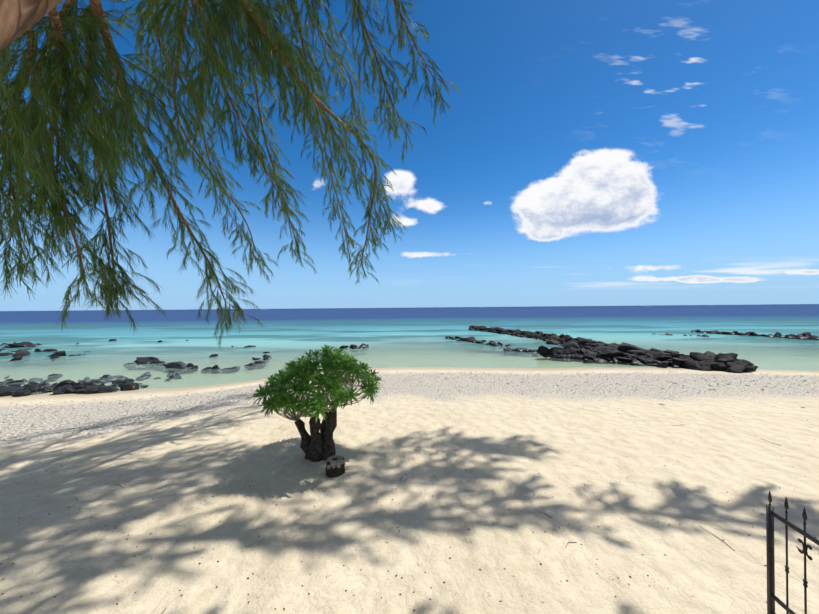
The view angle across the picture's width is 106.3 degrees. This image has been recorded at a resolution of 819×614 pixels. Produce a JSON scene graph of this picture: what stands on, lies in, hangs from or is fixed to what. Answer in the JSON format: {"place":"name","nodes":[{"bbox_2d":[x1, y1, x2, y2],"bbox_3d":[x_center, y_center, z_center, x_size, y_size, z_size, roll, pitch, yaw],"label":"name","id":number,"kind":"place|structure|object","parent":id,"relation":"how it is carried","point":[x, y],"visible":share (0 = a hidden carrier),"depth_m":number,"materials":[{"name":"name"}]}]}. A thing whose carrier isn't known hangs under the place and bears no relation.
{"place":"outdoors","nodes":[
{"label":"outdoors","id":0,"kind":"place"},
{"bbox_2d":[0,339,368,396],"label":"rocks","id":1,"kind":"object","parent":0,"point":[84,386],"depth_m":15.08,"materials":[{"name":"black stone"}]},
{"bbox_2d":[0,347,818,613],"bbox_3d":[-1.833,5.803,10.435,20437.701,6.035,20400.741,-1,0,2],"label":"beach ground","id":2,"kind":"structure","parent":0,"point":[508,447],"depth_m":4.60,"materials":[{"name":"beige sand"}]},
{"bbox_2d":[0,0,461,349],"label":"tree","id":3,"kind":"object","parent":2,"relation":"on","point":[23,139],"visible":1,"depth_m":5.13,"materials":[{"name":"green plant"}]},
{"bbox_2d":[251,345,382,461],"bbox_3d":[-1.675,1.801,5.773,2.437,2.204,2.232,-1,0,2],"label":"tree","id":4,"kind":"object","parent":2,"relation":"on","point":[316,445],"visible":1,"depth_m":5.36,"materials":[{"name":"green plant"}]},
{"bbox_2d":[324,455,344,477],"bbox_3d":[-1.253,2.716,5.201,0.353,0.307,0.357,0,0,-38],"label":"chocolate cake","id":5,"kind":"object","parent":2,"relation":"on","point":[335,465],"visible":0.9,"depth_m":5.08,"materials":[{"name":"brown food"}]},
{"bbox_2d":[0,371,815,435],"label":"pebbles","id":6,"kind":"object","parent":2,"relation":"on","point":[395,389],"visible":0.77,"depth_m":10.85,"materials":[{"name":"beige stone"}]},
{"bbox_2d":[0,384,818,613],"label":"casuarina cones","id":7,"kind":"object","parent":2,"relation":"on","point":[377,535],"visible":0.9,"depth_m":3.74,"materials":[{"name":"brown plant"}]},
{"bbox_2d":[116,408,780,613],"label":"fallen twigs","id":8,"kind":"object","parent":2,"relation":"on","point":[546,514],"visible":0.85,"depth_m":3.81,"materials":[{"name":"brown wood"}]},
{"bbox_2d":[445,336,538,355],"bbox_3d":[6.933,3.281,27.647,2.920,0.976,12.333,0,0,-21],"label":"rock cluster","id":9,"kind":"object","parent":2,"relation":"on","point":[472,339],"visible":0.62,"depth_m":25.91,"materials":[{"name":"black stone"}]},
{"bbox_2d":[188,383,804,481],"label":"beach stones","id":10,"kind":"object","parent":2,"relation":"on","point":[403,478],"visible":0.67,"depth_m":8.31,"materials":[{"name":"grey stone"}]},
{"bbox_2d":[469,325,757,372],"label":"rock breakwater","id":11,"kind":"object","parent":2,"relation":"on","point":[598,352],"visible":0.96,"depth_m":18.22,"materials":[{"name":"black stone"}]},
{"bbox_2d":[653,329,818,339],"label":"rocks","id":12,"kind":"object","parent":2,"relation":"on","point":[805,336],"visible":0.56,"depth_m":31.41,"materials":[{"name":"black stone"}]},
{"bbox_2d":[766,490,818,613],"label":"iron gate","id":13,"kind":"structure","parent":2,"relation":"on","point":[771,514],"depth_m":2.61,"materials":[{"name":"black metal"}]},
{"bbox_2d":[0,304,818,392],"bbox_3d":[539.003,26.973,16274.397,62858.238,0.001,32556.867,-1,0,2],"label":"sea water","id":14,"kind":"structure","parent":0,"point":[289,332],"depth_m":43.31,"materials":[{"name":"teal liquid"}]},
{"bbox_2d":[0,0,818,310],"label":"sky","id":15,"kind":"structure","parent":0,"point":[589,152],"materials":[{"name":"blue"}]}
]}

